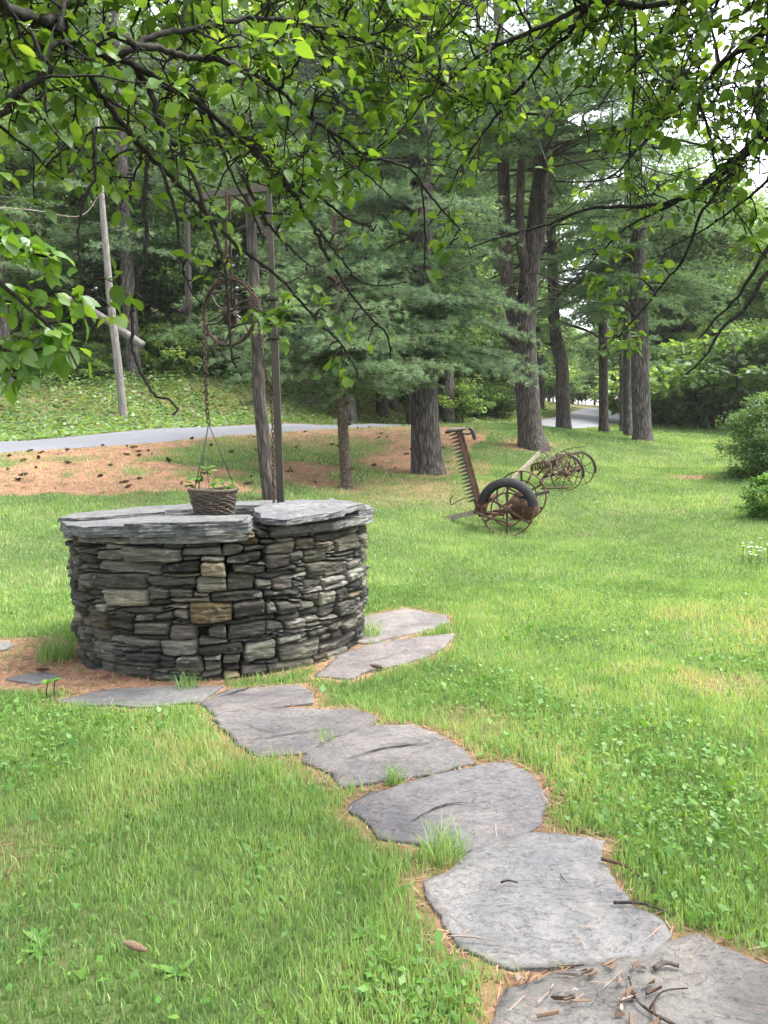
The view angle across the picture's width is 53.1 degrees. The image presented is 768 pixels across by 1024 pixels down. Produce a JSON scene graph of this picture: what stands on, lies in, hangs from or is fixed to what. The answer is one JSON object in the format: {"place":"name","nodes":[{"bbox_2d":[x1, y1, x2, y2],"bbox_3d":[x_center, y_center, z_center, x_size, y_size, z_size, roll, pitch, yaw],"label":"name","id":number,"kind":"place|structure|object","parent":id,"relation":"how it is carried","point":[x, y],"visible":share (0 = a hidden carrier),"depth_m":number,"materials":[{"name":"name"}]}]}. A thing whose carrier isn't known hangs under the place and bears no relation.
{"place":"outdoors","nodes":[
{"label":"outdoors","id":0,"kind":"place"},
{"bbox_2d":[0,408,619,452],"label":"road","id":1,"kind":"structure","parent":0,"point":[585,417],"depth_m":19.41,"materials":[{"name":"asphalt"}]},
{"bbox_2d":[0,287,767,1023],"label":"ground","id":2,"kind":"structure","parent":0,"point":[154,477],"depth_m":4.77,"materials":[{"name":"plant"}]},
{"bbox_2d":[6,672,61,685],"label":"flagstone","id":3,"kind":"object","parent":2,"relation":"on","point":[31,678],"visible":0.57,"depth_m":4.98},
{"bbox_2d":[0,0,87,387],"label":"woodland pine","id":4,"kind":"object","parent":2,"relation":"on","point":[4,329],"visible":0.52,"depth_m":26.59,"materials":[{"name":"green plant"}]},
{"bbox_2d":[9,316,78,344],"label":"bush","id":5,"kind":"object","parent":2,"relation":"on","point":[18,328],"visible":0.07,"depth_m":32.32,"materials":[{"name":"green plant"}]},
{"bbox_2d":[16,628,78,663],"bbox_3d":[-2.337,0.927,5.483,0.595,0.257,0.662,-1,5,0],"label":"grass tuft","id":6,"kind":"object","parent":2,"relation":"on","point":[53,652],"visible":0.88,"depth_m":5.42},
{"bbox_2d":[0,212,100,406],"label":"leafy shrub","id":7,"kind":"object","parent":2,"relation":"on","point":[26,359],"visible":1,"depth_m":1.98,"materials":[{"name":"green plant"}]},
{"bbox_2d":[0,105,119,332],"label":"leafy tree","id":8,"kind":"object","parent":2,"relation":"on","point":[26,179],"visible":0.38,"depth_m":30.10,"materials":[{"name":"green plant"}]},
{"bbox_2d":[8,4,136,325],"bbox_3d":[-14.361,-14.659,34.927,7.223,16.136,7.002,0,5,13],"label":"woodland pine","id":9,"kind":"object","parent":2,"relation":"on","point":[96,276],"visible":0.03,"depth_m":35.12,"materials":[{"name":"green plant"}]},
{"bbox_2d":[0,0,147,342],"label":"leafy tree","id":10,"kind":"object","parent":2,"relation":"on","point":[3,106],"depth_m":35.93,"materials":[{"name":"green plant"}]},
{"bbox_2d":[52,350,110,381],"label":"bush","id":11,"kind":"object","parent":2,"relation":"on","point":[81,370],"visible":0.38,"depth_m":27.98,"materials":[{"name":"green plant"}]},
{"bbox_2d":[70,328,102,354],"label":"bush","id":12,"kind":"object","parent":2,"relation":"on","point":[75,345],"visible":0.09,"depth_m":30.98,"materials":[{"name":"green plant"}]},
{"bbox_2d":[71,342,113,375],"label":"bush","id":13,"kind":"object","parent":2,"relation":"on","point":[100,351],"visible":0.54,"depth_m":28.93,"materials":[{"name":"green plant"}]},
{"bbox_2d":[0,62,192,332],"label":"leafy tree","id":14,"kind":"object","parent":2,"relation":"on","point":[92,212],"visible":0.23,"depth_m":30.39,"materials":[{"name":"green plant"}]},
{"bbox_2d":[0,0,210,313],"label":"leafy tree","id":15,"kind":"object","parent":2,"relation":"on","point":[122,22],"visible":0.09,"depth_m":33.67,"materials":[{"name":"green plant"}]},
{"bbox_2d":[69,296,144,348],"bbox_3d":[-9.935,-6.787,27.497,2.689,1.929,0.296,-1,5,0],"label":"fallen trunk","id":16,"kind":"object","parent":2,"relation":"on","point":[137,341],"visible":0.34,"depth_m":27.43,"materials":[{"name":"grey plant"}]},
{"bbox_2d":[94,106,127,418],"bbox_3d":[-8.473,-7.562,23.925,0.593,9.758,0.306,-1,5,0],"label":"utility pole","id":17,"kind":"object","parent":2,"relation":"on","point":[120,386],"visible":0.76,"depth_m":23.96,"materials":[{"name":"grey wood"}]},
{"bbox_2d":[79,312,154,366],"bbox_3d":[-10.722,-6.850,31.768,3.574,2.739,4.173,3,6,41],"label":"bush","id":18,"kind":"object","parent":2,"relation":"on","point":[144,320],"visible":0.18,"depth_m":30.71,"materials":[{"name":"green plant"}]},
{"bbox_2d":[27,0,215,381],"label":"woodland pine","id":19,"kind":"object","parent":2,"relation":"on","point":[126,248],"visible":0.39,"depth_m":28.49,"materials":[{"name":"green plant"}]},
{"bbox_2d":[53,685,222,709],"bbox_3d":[-1.467,1.124,4.566,0.982,0.065,0.404,-1,5,0],"label":"flagstone","id":20,"kind":"object","parent":2,"relation":"on","point":[143,695],"visible":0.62,"depth_m":4.56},
{"bbox_2d":[161,669,204,689],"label":"grass tuft","id":21,"kind":"object","parent":20,"relation":"on","point":[187,684],"visible":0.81,"depth_m":4.71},
{"bbox_2d":[66,254,228,325],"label":"bush","id":22,"kind":"object","parent":2,"relation":"on","point":[165,290],"visible":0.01,"depth_m":42.97,"materials":[{"name":"green plant"}]},
{"bbox_2d":[120,322,211,376],"bbox_3d":[-8.574,-6.257,30.518,3.100,2.376,3.620,0,5,17],"label":"bush","id":23,"kind":"object","parent":2,"relation":"on","point":[168,357],"visible":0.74,"depth_m":29.77,"materials":[{"name":"green plant"}]},
{"bbox_2d":[75,1,263,369],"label":"woodland pine","id":24,"kind":"object","parent":2,"relation":"on","point":[161,299],"visible":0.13,"depth_m":32.60,"materials":[{"name":"green plant"}]},
{"bbox_2d":[145,312,225,374],"bbox_3d":[-8.289,-6.887,32.337,3.755,2.878,4.384,-1,5,1],"label":"bush","id":25,"kind":"object","parent":2,"relation":"on","point":[176,316],"visible":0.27,"depth_m":31.22,"materials":[{"name":"green plant"}]},
{"bbox_2d":[148,318,225,370],"bbox_3d":[-8.377,-6.833,32.102,3.479,2.666,4.062,-5,6,-39],"label":"bush","id":26,"kind":"object","parent":2,"relation":"on","point":[197,337],"visible":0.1,"depth_m":31.46,"materials":[{"name":"green plant"}]},
{"bbox_2d":[82,0,311,263],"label":"leafy tree","id":27,"kind":"object","parent":2,"relation":"on","point":[227,14],"visible":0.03,"depth_m":35.00,"materials":[{"name":"green plant"}]},
{"bbox_2d":[91,101,306,375],"bbox_3d":[-7.703,-11.124,32.592,8.194,11.202,8.438,-6,7,-44],"label":"leafy tree","id":28,"kind":"object","parent":2,"relation":"on","point":[175,275],"visible":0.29,"depth_m":30.78,"materials":[{"name":"green plant"}]},
{"bbox_2d":[57,500,374,680],"bbox_3d":[-1.198,0.599,5.910,2.295,1.375,2.318,-1,5,0],"label":"stone well","id":29,"kind":"object","parent":2,"relation":"on","point":[247,589],"visible":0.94,"depth_m":4.95,"materials":[{"name":"stone"}]},
{"bbox_2d":[178,175,284,502],"bbox_3d":[-1.137,-1.179,5.721,0.744,2.588,0.103,-2,5,-11],"label":"well post","id":30,"kind":"object","parent":29,"relation":"on","point":[274,337],"visible":0.93,"depth_m":5.72,"materials":[{"name":"weathered wood"},{"name":"dark iron"}]},
{"bbox_2d":[202,192,256,345],"bbox_3d":[-1.151,-1.779,5.674,0.491,1.092,0.112,1,5,27],"label":"pulley wheel","id":31,"kind":"object","parent":30,"relation":"hanging from","point":[234,316],"visible":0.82,"depth_m":5.66,"materials":[{"name":"metal"}]},
{"bbox_2d":[203,315,209,423],"bbox_3d":[-1.323,-1.068,5.721,0.037,0.832,0.253,-2,5,-9],"label":"chain","id":32,"kind":"object","parent":31,"relation":"hanging from","point":[204,372],"visible":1,"depth_m":5.64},
{"bbox_2d":[187,424,238,515],"bbox_3d":[-1.253,-0.273,5.615,0.372,0.747,0.370,-1,5,0],"label":"wicker basket","id":33,"kind":"object","parent":32,"relation":"hanging from","point":[221,501],"visible":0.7,"depth_m":5.51,"materials":[{"name":"weathered wicker"},{"name":"leaf"},{"name":"dark iron"}]},
{"bbox_2d":[184,465,235,492],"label":"basket plant","id":34,"kind":"object","parent":33,"relation":"on","point":[212,483],"visible":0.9,"depth_m":5.59,"materials":[{"name":"green plant"}]},
{"bbox_2d":[205,276,271,394],"bbox_3d":[-1.110,-1.306,5.695,0.494,0.881,0.180,-1,5,8],"label":"chain","id":35,"kind":"object","parent":31,"relation":"hanging from","point":[259,330],"visible":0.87,"depth_m":5.68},
{"bbox_2d":[269,397,275,503],"bbox_3d":[-0.840,-0.452,5.787,0.034,0.828,0.088,-3,5,-14],"label":"chain","id":36,"kind":"object","parent":30,"relation":"hanging from","point":[272,437],"visible":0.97,"depth_m":5.76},
{"bbox_2d":[187,325,251,383],"bbox_3d":[-6.868,-6.699,33.523,4.143,2.719,3.548,1,5,22],"label":"bush","id":37,"kind":"object","parent":2,"relation":"on","point":[225,361],"visible":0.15,"depth_m":32.29,"materials":[{"name":"green plant"}]},
{"bbox_2d":[147,119,295,375],"bbox_3d":[-7.676,-12.963,34.221,6.229,14.354,6.425,-5,6,-39],"label":"woodland pine","id":38,"kind":"object","parent":2,"relation":"on","point":[224,322],"visible":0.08,"depth_m":33.80,"materials":[{"name":"green plant"}]},
{"bbox_2d":[147,22,343,499],"bbox_3d":[-2.147,-3.808,12.282,3.527,7.866,3.024,2,6,34],"label":"pine tree","id":39,"kind":"object","parent":2,"relation":"on","point":[261,417],"visible":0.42,"depth_m":12.27,"materials":[{"name":"green plant"}]},
{"bbox_2d":[100,0,407,382],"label":"leafy tree","id":40,"kind":"object","parent":2,"relation":"on","point":[225,75],"visible":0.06,"depth_m":31.62,"materials":[{"name":"green plant"}]},
{"bbox_2d":[200,685,314,716],"bbox_3d":[-0.743,1.110,4.485,0.670,0.068,0.456,-3,5,-15],"label":"flagstone","id":41,"kind":"object","parent":2,"relation":"on","point":[240,699],"visible":0.77,"depth_m":4.45,"materials":[{"name":"stone"}]},
{"bbox_2d":[0,0,515,414],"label":"apple tree","id":42,"kind":"object","parent":2,"relation":"on","point":[37,52],"visible":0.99,"depth_m":2.52,"materials":[{"name":"green plant"}]},
{"bbox_2d":[0,349,578,441],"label":"ground cover","id":43,"kind":"object","parent":2,"relation":"on","point":[34,432],"visible":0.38,"depth_m":26.45,"materials":[{"name":"green plant"}]},
{"bbox_2d":[212,708,376,757],"bbox_3d":[-0.478,1.148,3.961,0.907,0.069,0.678,-1,5,0],"label":"flagstone","id":44,"kind":"object","parent":2,"relation":"on","point":[279,730],"visible":0.79,"depth_m":4.00,"materials":[{"name":"stone"}]},
{"bbox_2d":[206,1,409,411],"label":"woodland pine","id":45,"kind":"object","parent":2,"relation":"on","point":[306,70],"visible":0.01,"depth_m":32.48,"materials":[{"name":"green plant"}]},
{"bbox_2d":[197,157,472,488],"bbox_3d":[-0.920,-3.494,14.892,5.213,6.586,5.424,-1,5,0],"label":"pine tree","id":46,"kind":"object","parent":2,"relation":"on","point":[302,358],"visible":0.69,"depth_m":14.46,"materials":[{"name":"green plant"}]},
{"bbox_2d":[229,0,455,316],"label":"leafy tree","id":47,"kind":"object","parent":2,"relation":"on","point":[281,11],"depth_m":38.32,"materials":[{"name":"green plant"}]},
{"bbox_2d":[229,0,460,422],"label":"woodland pine","id":48,"kind":"object","parent":2,"relation":"on","point":[352,413],"visible":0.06,"depth_m":31.31,"materials":[{"name":"green plant"}]},
{"bbox_2d":[0,422,767,1023],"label":"lawn grass","id":49,"kind":"structure","parent":2,"relation":"on","point":[102,776],"depth_m":3.71,"materials":[{"name":"plant"}]},
{"bbox_2d":[0,479,767,1023],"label":"clover and weeds","id":50,"kind":"object","parent":2,"relation":"on","point":[438,935],"visible":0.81,"depth_m":3.21,"materials":[{"name":"green plant"}]},
{"bbox_2d":[0,437,767,1023],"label":"needle litter","id":51,"kind":"object","parent":2,"relation":"on","point":[132,685],"visible":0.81,"depth_m":3.97,"materials":[{"name":"plant"}]},
{"bbox_2d":[255,0,512,417],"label":"leafy tree","id":52,"kind":"object","parent":2,"relation":"on","point":[382,406],"visible":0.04,"depth_m":35.25,"materials":[{"name":"green plant"}]},
{"bbox_2d":[315,633,454,680],"bbox_3d":[0.044,1.014,5.407,1.427,0.069,0.554,-6,7,-43],"label":"flagstone","id":53,"kind":"object","parent":2,"relation":"on","point":[388,653],"visible":0.73,"depth_m":5.33,"materials":[{"name":"stone"}]},
{"bbox_2d":[301,724,474,789],"bbox_3d":[-0.009,1.164,3.635,0.736,0.068,0.717,-5,6,-34],"label":"flagstone","id":54,"kind":"object","parent":2,"relation":"on","point":[356,754],"visible":0.77,"depth_m":3.60,"materials":[{"name":"stone"}]},
{"bbox_2d":[374,753,412,785],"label":"grass tuft","id":55,"kind":"object","parent":2,"relation":"on","point":[395,780],"visible":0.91,"depth_m":3.32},
{"bbox_2d":[355,608,448,644],"bbox_3d":[0.033,0.945,6.258,1.155,0.065,0.744,-6,7,-43],"label":"flagstone","id":56,"kind":"object","parent":2,"relation":"on","point":[403,622],"visible":0.59,"depth_m":6.29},
{"bbox_2d":[363,615,389,637],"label":"grass tuft","id":57,"kind":"object","parent":56,"relation":"on","point":[369,632],"visible":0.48,"depth_m":5.89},
{"bbox_2d":[315,163,499,423],"bbox_3d":[0.681,-9.708,35.578,9.010,11.962,8.750,-2,5,-6],"label":"pine tree","id":58,"kind":"object","parent":2,"relation":"on","point":[408,395],"visible":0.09,"depth_m":34.34,"materials":[{"name":"green plant"}]},
{"bbox_2d":[257,0,589,474],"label":"pine tree","id":59,"kind":"object","parent":2,"relation":"on","point":[430,317],"visible":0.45,"depth_m":16.48,"materials":[{"name":"green plant"}]},
{"bbox_2d":[398,809,487,868],"bbox_3d":[0.222,1.150,2.710,0.371,0.152,0.337,-1,5,0],"label":"grass tuft","id":60,"kind":"object","parent":2,"relation":"on","point":[442,844],"visible":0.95,"depth_m":2.71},
{"bbox_2d":[347,762,549,854],"bbox_3d":[0.324,1.202,3.088,0.851,0.069,0.637,-4,6,-29],"label":"flagstone","id":61,"kind":"object","parent":2,"relation":"on","point":[491,796],"visible":0.81,"depth_m":3.07,"materials":[{"name":"stone"}]},
{"bbox_2d":[438,383,486,421],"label":"bush","id":62,"kind":"object","parent":2,"relation":"on","point":[466,403],"visible":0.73,"depth_m":39.45,"materials":[{"name":"green plant"}]},
{"bbox_2d":[386,26,544,423],"bbox_3d":[2.436,-14.654,38.629,10.318,20.955,10.003,-2,5,-6],"label":"woodland pine","id":63,"kind":"object","parent":2,"relation":"on","point":[447,379],"visible":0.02,"depth_m":39.32,"materials":[{"name":"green plant"}]},
{"bbox_2d":[435,210,504,388],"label":"leafy tree","id":64,"kind":"object","parent":2,"relation":"on","point":[472,343],"visible":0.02,"depth_m":41.23,"materials":[{"name":"green plant"}]},
{"bbox_2d":[454,370,502,407],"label":"bush","id":65,"kind":"object","parent":2,"relation":"on","point":[485,380],"visible":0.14,"depth_m":44.26,"materials":[{"name":"green plant"}]},
{"bbox_2d":[454,376,503,416],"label":"bush","id":66,"kind":"object","parent":2,"relation":"on","point":[485,391],"visible":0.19,"depth_m":43.22,"materials":[{"name":"green plant"}]},
{"bbox_2d":[441,427,548,535],"bbox_3d":[1.772,-0.517,12.552,1.903,1.726,1.547,-1,5,0],"label":"sickle mower","id":67,"kind":"object","parent":2,"relation":"on","point":[523,503],"visible":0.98,"depth_m":12.12,"materials":[{"name":"metal"}]},
{"bbox_2d":[477,386,515,417],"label":"bush","id":68,"kind":"object","parent":2,"relation":"on","point":[508,397],"visible":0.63,"depth_m":44.59,"materials":[{"name":"green plant"}]},
{"bbox_2d":[454,214,548,414],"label":"leafy tree","id":69,"kind":"object","parent":2,"relation":"on","point":[498,341],"visible":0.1,"depth_m":44.72,"materials":[{"name":"green plant"}]},
{"bbox_2d":[456,7,568,380],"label":"woodland pine","id":70,"kind":"object","parent":2,"relation":"on","point":[511,199],"visible":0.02,"depth_m":44.88,"materials":[{"name":"green plant"}]},
{"bbox_2d":[489,352,576,398],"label":"bush","id":71,"kind":"object","parent":2,"relation":"on","point":[548,384],"visible":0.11,"depth_m":67.11,"materials":[{"name":"green plant"}]},
{"bbox_2d":[451,38,615,394],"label":"leafy tree","id":72,"kind":"object","parent":2,"relation":"on","point":[560,266],"visible":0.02,"depth_m":48.41,"materials":[{"name":"green plant"}]},
{"bbox_2d":[435,16,657,429],"bbox_3d":[5.942,-10.449,28.352,8.192,15.317,8.178,-1,5,0],"label":"pine tree","id":73,"kind":"object","parent":2,"relation":"on","point":[563,414],"visible":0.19,"depth_m":28.25,"materials":[{"name":"green plant"}]},
{"bbox_2d":[423,832,671,971],"bbox_3d":[0.488,1.249,2.487,0.732,0.069,0.764,-1,5,0],"label":"flagstone","id":74,"kind":"object","parent":2,"relation":"on","point":[553,878],"visible":0.77,"depth_m":2.39,"materials":[{"name":"stone"}]},
{"bbox_2d":[526,446,596,490],"bbox_3d":[3.683,-0.855,15.867,1.099,0.994,1.744,1,5,27],"label":"hay tedder","id":75,"kind":"object","parent":2,"relation":"on","point":[549,466],"visible":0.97,"depth_m":15.61,"materials":[{"name":"metal"}]},
{"bbox_2d":[403,0,724,451],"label":"pine tree","id":76,"kind":"object","parent":2,"relation":"on","point":[570,153],"visible":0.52,"depth_m":20.61,"materials":[{"name":"green plant"}]},
{"bbox_2d":[363,0,767,374],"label":"apple tree","id":77,"kind":"object","parent":2,"relation":"on","point":[680,80],"visible":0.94,"depth_m":3.08,"materials":[{"name":"green plant"}]},
{"bbox_2d":[544,365,586,401],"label":"bush","id":78,"kind":"object","parent":2,"relation":"on","point":[576,384],"visible":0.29,"depth_m":93.93,"materials":[{"name":"green plant"}]},
{"bbox_2d":[547,309,588,400],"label":"leafy tree","id":79,"kind":"object","parent":2,"relation":"on","point":[579,341],"visible":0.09,"depth_m":97.49,"materials":[{"name":"green plant"}]},
{"bbox_2d":[533,86,617,408],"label":"woodland pine","id":80,"kind":"object","parent":2,"relation":"on","point":[541,359],"visible":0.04,"depth_m":57.02,"materials":[{"name":"green plant"}]},
{"bbox_2d":[563,325,598,403],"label":"leafy tree","id":81,"kind":"object","parent":2,"relation":"on","point":[585,361],"visible":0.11,"depth_m":108.92,"materials":[{"name":"green plant"}]},
{"bbox_2d":[570,369,608,404],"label":"bush","id":82,"kind":"object","parent":2,"relation":"on","point":[593,385],"visible":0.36,"depth_m":97.91,"materials":[{"name":"green plant"}]},
{"bbox_2d":[582,319,616,399],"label":"leafy tree","id":83,"kind":"object","parent":2,"relation":"on","point":[594,340],"visible":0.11,"depth_m":102.93,"materials":[{"name":"green plant"}]},
{"bbox_2d":[541,162,660,432],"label":"pine tree","id":84,"kind":"object","parent":2,"relation":"on","point":[604,427],"visible":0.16,"depth_m":31.55,"materials":[{"name":"green plant"}]},
{"bbox_2d":[564,155,673,430],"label":"pine tree","id":85,"kind":"object","parent":2,"relation":"on","point":[620,331],"visible":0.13,"depth_m":33.61,"materials":[{"name":"green plant"}]},
{"bbox_2d":[566,152,682,435],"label":"pine tree","id":86,"kind":"object","parent":2,"relation":"on","point":[627,418],"visible":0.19,"depth_m":30.59,"materials":[{"name":"green plant"}]},
{"bbox_2d":[491,933,767,1023],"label":"flagstone","id":87,"kind":"object","parent":2,"relation":"on","point":[724,985],"visible":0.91,"depth_m":2.01,"materials":[{"name":"stone"}]},
{"bbox_2d":[525,0,755,441],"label":"pine tree","id":88,"kind":"object","parent":2,"relation":"on","point":[640,389],"visible":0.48,"depth_m":26.27,"materials":[{"name":"green plant"}]},
{"bbox_2d":[591,345,703,424],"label":"bush","id":89,"kind":"object","parent":2,"relation":"on","point":[653,356],"visible":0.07,"depth_m":43.70,"materials":[{"name":"green plant"}]},
{"bbox_2d":[613,304,695,421],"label":"leafy tree","id":90,"kind":"object","parent":2,"relation":"on","point":[672,335],"visible":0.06,"depth_m":47.27,"materials":[{"name":"green plant"}]},
{"bbox_2d":[564,191,749,422],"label":"leafy tree","id":91,"kind":"object","parent":2,"relation":"on","point":[659,260],"visible":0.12,"depth_m":46.77,"materials":[{"name":"green plant"}]},
{"bbox_2d":[594,337,722,425],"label":"bush","id":92,"kind":"object","parent":2,"relation":"on","point":[672,346],"visible":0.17,"depth_m":40.84,"materials":[{"name":"green plant"}]},
{"bbox_2d":[585,178,757,351],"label":"leafy tree","id":93,"kind":"object","parent":2,"relation":"on","point":[680,257],"visible":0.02,"depth_m":50.60,"materials":[{"name":"green plant"}]},
{"bbox_2d":[609,148,767,423],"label":"leafy tree","id":94,"kind":"object","parent":2,"relation":"on","point":[685,161],"visible":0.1,"depth_m":46.94,"materials":[{"name":"green plant"}]},
{"bbox_2d":[663,316,722,426],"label":"leafy tree","id":95,"kind":"object","parent":2,"relation":"on","point":[687,337],"visible":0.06,"depth_m":43.49,"materials":[{"name":"green plant"}]},
{"bbox_2d":[651,353,737,425],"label":"bush","id":96,"kind":"object","parent":2,"relation":"on","point":[657,401],"visible":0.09,"depth_m":40.48,"materials":[{"name":"green plant"}]},
{"bbox_2d":[649,332,765,429],"bbox_3d":[16.663,-6.290,39.462,8.755,5.747,7.498,-6,6,-42],"label":"bush","id":97,"kind":"object","parent":2,"relation":"on","point":[715,391],"visible":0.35,"depth_m":37.88,"materials":[{"name":"green plant"}]},
{"bbox_2d":[649,179,767,424],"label":"leafy tree","id":98,"kind":"object","parent":2,"relation":"on","point":[723,239],"visible":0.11,"depth_m":46.22,"materials":[{"name":"green plant"}]},
{"bbox_2d":[650,324,767,430],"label":"bush","id":99,"kind":"object","parent":2,"relation":"on","point":[756,370],"visible":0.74,"depth_m":35.95,"materials":[{"name":"green plant"}]},
{"bbox_2d":[693,308,753,424],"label":"leafy tree","id":100,"kind":"object","parent":2,"relation":"on","point":[709,331],"visible":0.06,"depth_m":41.41,"materials":[{"name":"green plant"}]},
{"bbox_2d":[685,223,767,333],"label":"leafy tree","id":101,"kind":"object","parent":2,"relation":"on","point":[746,297],"visible":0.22,"depth_m":43.00,"materials":[{"name":"green plant"}]},
{"bbox_2d":[712,391,767,477],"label":"shrub","id":102,"kind":"object","parent":2,"relation":"on","point":[750,425],"visible":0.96,"depth_m":17.24,"materials":[{"name":"green plant"}]},
{"bbox_2d":[712,236,767,370],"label":"leafy tree","id":103,"kind":"object","parent":2,"relation":"on","point":[749,311],"visible":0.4,"depth_m":38.98,"materials":[{"name":"green plant"}]},
{"bbox_2d":[731,467,767,517],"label":"shrub","id":104,"kind":"object","parent":2,"relation":"on","point":[758,505],"visible":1,"depth_m":12.04,"materials":[{"name":"green plant"}]},
{"bbox_2d":[748,294,767,392],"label":"leafy tree","id":105,"kind":"object","parent":2,"relation":"on","point":[760,335],"visible":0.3,"depth_m":35.06,"materials":[{"name":"green plant"}]},
{"bbox_2d":[29,0,767,404],"label":"sky","id":106,"kind":"structure","parent":0,"point":[759,179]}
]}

